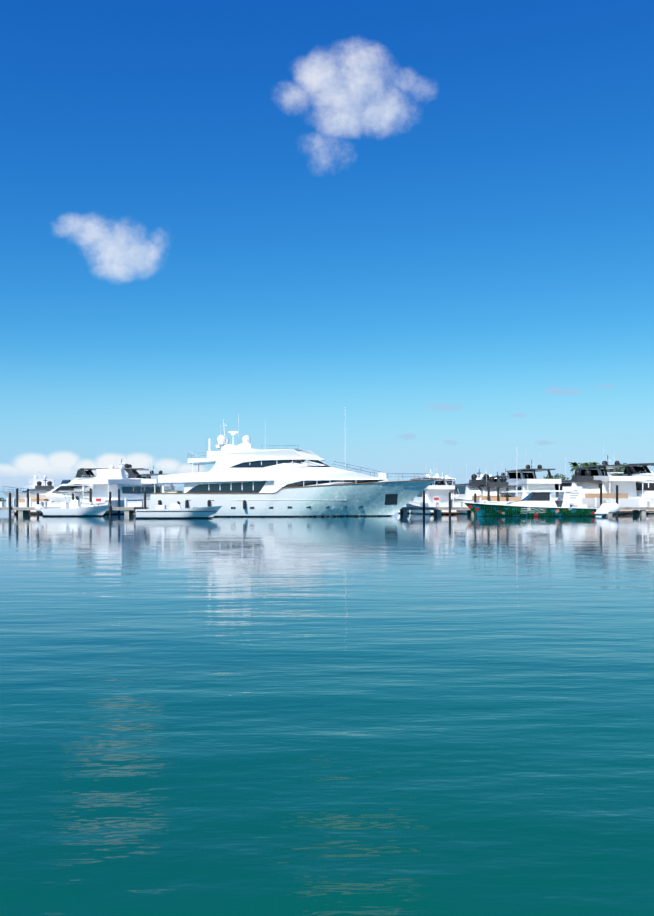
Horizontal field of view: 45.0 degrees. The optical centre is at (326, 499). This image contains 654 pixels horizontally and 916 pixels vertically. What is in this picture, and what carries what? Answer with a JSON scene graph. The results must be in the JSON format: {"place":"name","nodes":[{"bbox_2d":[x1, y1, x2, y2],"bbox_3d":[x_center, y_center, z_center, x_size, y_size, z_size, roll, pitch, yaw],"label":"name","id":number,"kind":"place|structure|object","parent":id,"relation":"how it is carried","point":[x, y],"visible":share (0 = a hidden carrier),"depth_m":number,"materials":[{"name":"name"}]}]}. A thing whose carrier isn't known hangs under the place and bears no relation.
{"place":"outdoors","nodes":[
{"label":"outdoors","id":0,"kind":"place"},
{"bbox_2d":[21,463,46,492],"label":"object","id":1,"kind":"object","parent":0,"point":[35,477],"visible":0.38,"depth_m":128.29,"materials":[{"name":"white metal"}]},
{"bbox_2d":[37,473,51,485],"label":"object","id":2,"kind":"object","parent":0,"point":[39,483],"visible":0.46,"depth_m":120.08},
{"bbox_2d":[34,491,109,511],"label":"boat fittings","id":3,"kind":"object","parent":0,"point":[39,507],"visible":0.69,"depth_m":99.33,"materials":[{"name":"white plastic"}]},
{"bbox_2d":[3,459,160,495],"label":"boat fittings","id":4,"kind":"object","parent":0,"point":[127,465],"visible":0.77,"depth_m":118.80,"materials":[{"name":"metal"}]},
{"bbox_2d":[0,453,203,488],"bbox_3d":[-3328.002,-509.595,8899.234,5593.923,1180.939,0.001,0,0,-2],"label":"cloud","id":5,"kind":"structure","parent":0,"point":[58,468],"depth_m":8910.39,"materials":[{"name":"white"}]},
{"bbox_2d":[75,223,154,275],"bbox_3d":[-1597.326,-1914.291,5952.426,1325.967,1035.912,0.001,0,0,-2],"label":"cloud","id":6,"kind":"structure","parent":0,"point":[118,255],"depth_m":5952.96,"materials":[{"name":"white"}]},
{"bbox_2d":[81,459,181,499],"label":"fittings","id":7,"kind":"object","parent":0,"point":[121,466],"visible":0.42,"depth_m":115.67,"materials":[{"name":"white metal"}]},
{"bbox_2d":[150,457,162,473],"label":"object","id":8,"kind":"object","parent":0,"point":[152,472],"visible":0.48,"depth_m":152.72,"materials":[{"name":"white metal"}]},
{"bbox_2d":[136,511,210,511],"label":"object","id":9,"kind":"object","parent":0,"point":[173,511],"visible":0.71,"depth_m":86.92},
{"bbox_2d":[0,500,653,915],"bbox_3d":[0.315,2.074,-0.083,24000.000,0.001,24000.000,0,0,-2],"label":"water","id":10,"kind":"structure","parent":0,"point":[420,714],"depth_m":7.56,"materials":[{"name":"teal liquid"}]},
{"bbox_2d":[11,486,53,513],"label":"boat","id":11,"kind":"object","parent":10,"relation":"on","point":[21,502],"visible":0.19,"depth_m":118.77,"materials":[{"name":"white plastic"}]},
{"bbox_2d":[22,479,55,492],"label":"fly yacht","id":12,"kind":"object","parent":10,"relation":"on","point":[33,484],"visible":0.08,"depth_m":127.44,"materials":[{"name":"white plastic"}]},
{"bbox_2d":[61,479,73,484],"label":"yacht","id":13,"kind":"object","parent":10,"relation":"on","point":[65,481],"visible":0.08,"depth_m":147.68,"materials":[{"name":"blue"}]},
{"bbox_2d":[42,491,110,516],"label":"console boat","id":14,"kind":"object","parent":10,"relation":"on","point":[75,509],"visible":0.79,"depth_m":98.91,"materials":[{"name":"white plastic"}]},
{"bbox_2d":[1,468,161,506],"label":"yacht","id":15,"kind":"object","parent":10,"relation":"on","point":[75,484],"visible":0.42,"depth_m":117.78,"materials":[{"name":"white plastic"}]},
{"bbox_2d":[80,469,165,514],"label":"flybridge yacht","id":16,"kind":"object","parent":10,"relation":"on","point":[113,479],"visible":0.4,"depth_m":114.46,"materials":[{"name":"white plastic"}]},
{"bbox_2d":[127,474,181,489],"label":"yacht","id":17,"kind":"object","parent":10,"relation":"on","point":[148,476],"visible":0.17,"depth_m":151.55,"materials":[{"name":"white"}]},
{"bbox_2d":[134,501,221,518],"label":"tender boat","id":18,"kind":"object","parent":10,"relation":"on","point":[214,510],"visible":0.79,"depth_m":87.23,"materials":[{"name":"white plastic"}]},
{"bbox_2d":[133,443,434,516],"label":"motor yacht","id":19,"kind":"object","parent":10,"relation":"on","point":[236,466],"visible":0.81,"depth_m":96.55,"materials":[{"name":"white plastic"}]},
{"bbox_2d":[151,414,435,509],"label":"yacht fittings","id":20,"kind":"object","parent":10,"relation":"on","point":[390,499],"visible":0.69,"depth_m":97.89,"materials":[{"name":"white metal"}]},
{"bbox_2d":[0,507,653,515],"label":"marina dock","id":21,"kind":"object","parent":10,"relation":"on","point":[23,511],"visible":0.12,"depth_m":105.04,"materials":[{"name":"concrete"}]},
{"bbox_2d":[0,407,653,515],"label":"marina dock furniture","id":22,"kind":"object","parent":21,"relation":"on","point":[575,496],"visible":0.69,"depth_m":105.67,"materials":[{"name":"white"}]},
{"bbox_2d":[409,477,459,514],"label":"boat","id":23,"kind":"object","parent":10,"relation":"on","point":[441,491],"visible":0.56,"depth_m":115.01,"materials":[{"name":"white plastic"}]},
{"bbox_2d":[434,478,455,484],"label":"boat","id":24,"kind":"object","parent":10,"relation":"on","point":[452,481],"visible":0.12,"depth_m":139.81,"materials":[{"name":"white"}]},
{"bbox_2d":[451,480,505,513],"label":"sport yacht","id":25,"kind":"object","parent":10,"relation":"on","point":[466,492],"visible":0.42,"depth_m":116.60,"materials":[{"name":"white plastic"}]},
{"bbox_2d":[471,469,488,479],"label":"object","id":26,"kind":"object","parent":25,"relation":"on","point":[474,476],"visible":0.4,"depth_m":117.29,"materials":[{"name":"grey glass"}]},
{"bbox_2d":[482,476,506,481],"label":"yacht","id":27,"kind":"object","parent":10,"relation":"on","point":[499,480],"visible":0.1,"depth_m":141.33,"materials":[{"name":"white"}]},
{"bbox_2d":[478,482,520,504],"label":"sport yacht","id":28,"kind":"object","parent":10,"relation":"on","point":[502,486],"visible":0.31,"depth_m":112.99,"materials":[{"name":"white plastic"}]},
{"bbox_2d":[506,469,560,500],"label":"yacht","id":29,"kind":"object","parent":10,"relation":"on","point":[518,479],"visible":0.5,"depth_m":119.98,"materials":[{"name":"white plastic"}]},
{"bbox_2d":[465,490,607,516],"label":"boat","id":30,"kind":"object","parent":10,"relation":"on","point":[539,498],"visible":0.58,"depth_m":98.46,"materials":[{"name":"green plastic"}]},
{"bbox_2d":[463,492,619,516],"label":"fittings","id":31,"kind":"object","parent":10,"relation":"on","point":[610,507],"visible":0.75,"depth_m":98.41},
{"bbox_2d":[555,476,639,514],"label":"yacht","id":32,"kind":"object","parent":10,"relation":"on","point":[589,485],"visible":0.29,"depth_m":115.58,"materials":[{"name":"white plastic"}]},
{"bbox_2d":[574,472,625,475],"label":"yacht","id":33,"kind":"object","parent":10,"relation":"on","point":[609,473],"visible":0.06,"depth_m":143.86,"materials":[{"name":"white"}]},
{"bbox_2d":[574,465,653,513],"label":"yacht","id":34,"kind":"object","parent":10,"relation":"on","point":[626,484],"visible":0.35,"depth_m":119.52,"materials":[{"name":"white plastic"}]},
{"bbox_2d":[623,463,653,513],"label":"yacht","id":35,"kind":"object","parent":10,"relation":"on","point":[637,470],"visible":0.33,"depth_m":119.62,"materials":[{"name":"white plastic"}]},
{"bbox_2d":[0,0,653,499],"label":"sky","id":36,"kind":"structure","parent":0,"point":[485,250],"materials":[{"name":"blue"}]},
{"bbox_2d":[300,51,398,129],"bbox_3d":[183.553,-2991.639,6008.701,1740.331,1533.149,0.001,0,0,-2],"label":"cloud","id":37,"kind":"structure","parent":0,"point":[318,75],"depth_m":6008.31,"materials":[{"name":"white"}]},
{"bbox_2d":[426,469,453,501],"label":"fittings","id":38,"kind":"object","parent":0,"point":[436,475],"visible":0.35,"depth_m":116.97,"materials":[{"name":"white metal"}]},
{"bbox_2d":[437,479,451,484],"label":"radar domes","id":39,"kind":"structure","parent":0,"point":[448,482],"depth_m":127.77,"materials":[{"name":"black plastic"}]},
{"bbox_2d":[403,388,577,443],"bbox_3d":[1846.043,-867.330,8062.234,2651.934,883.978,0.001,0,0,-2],"label":"cloud","id":40,"kind":"structure","parent":0,"point":[447,407],"depth_m":8067.05,"materials":[{"name":"white"}]},
{"bbox_2d":[489,472,506,481],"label":"radar domes","id":41,"kind":"structure","parent":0,"point":[492,479],"depth_m":113.65,"materials":[{"name":"black plastic"}]},
{"bbox_2d":[526,461,559,495],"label":"boat fittings","id":42,"kind":"object","parent":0,"point":[531,464],"visible":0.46,"depth_m":122.00,"materials":[{"name":"white metal"}]},
{"bbox_2d":[575,464,590,475],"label":"radar domes","id":43,"kind":"structure","parent":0,"point":[578,472],"depth_m":120.06,"materials":[{"name":"black plastic"}]},
{"bbox_2d":[602,455,644,498],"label":"boat fittings","id":44,"kind":"object","parent":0,"point":[605,462],"visible":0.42,"depth_m":121.73,"materials":[{"name":"white metal"}]},
{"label":"quay land","id":45,"kind":"structure","parent":0,"visible":0},
{"bbox_2d":[543,474,568,479],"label":"shore tree","id":46,"kind":"object","parent":45,"relation":"on","point":[562,477],"visible":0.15,"depth_m":363.36,"materials":[{"name":"green plant"}]},
{"bbox_2d":[568,462,580,472],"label":"palm tree","id":47,"kind":"object","parent":45,"relation":"on","point":[574,464],"visible":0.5,"depth_m":303.15,"materials":[{"name":"green plant"}]},
{"bbox_2d":[588,462,598,465],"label":"palm tree","id":48,"kind":"object","parent":45,"relation":"on","point":[593,463],"visible":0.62,"depth_m":296.31,"materials":[{"name":"green plant"}]},
{"bbox_2d":[608,463,626,475],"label":"shore tree","id":49,"kind":"object","parent":45,"relation":"on","point":[620,471],"depth_m":331.73,"materials":[{"name":"green plant"}]}
]}

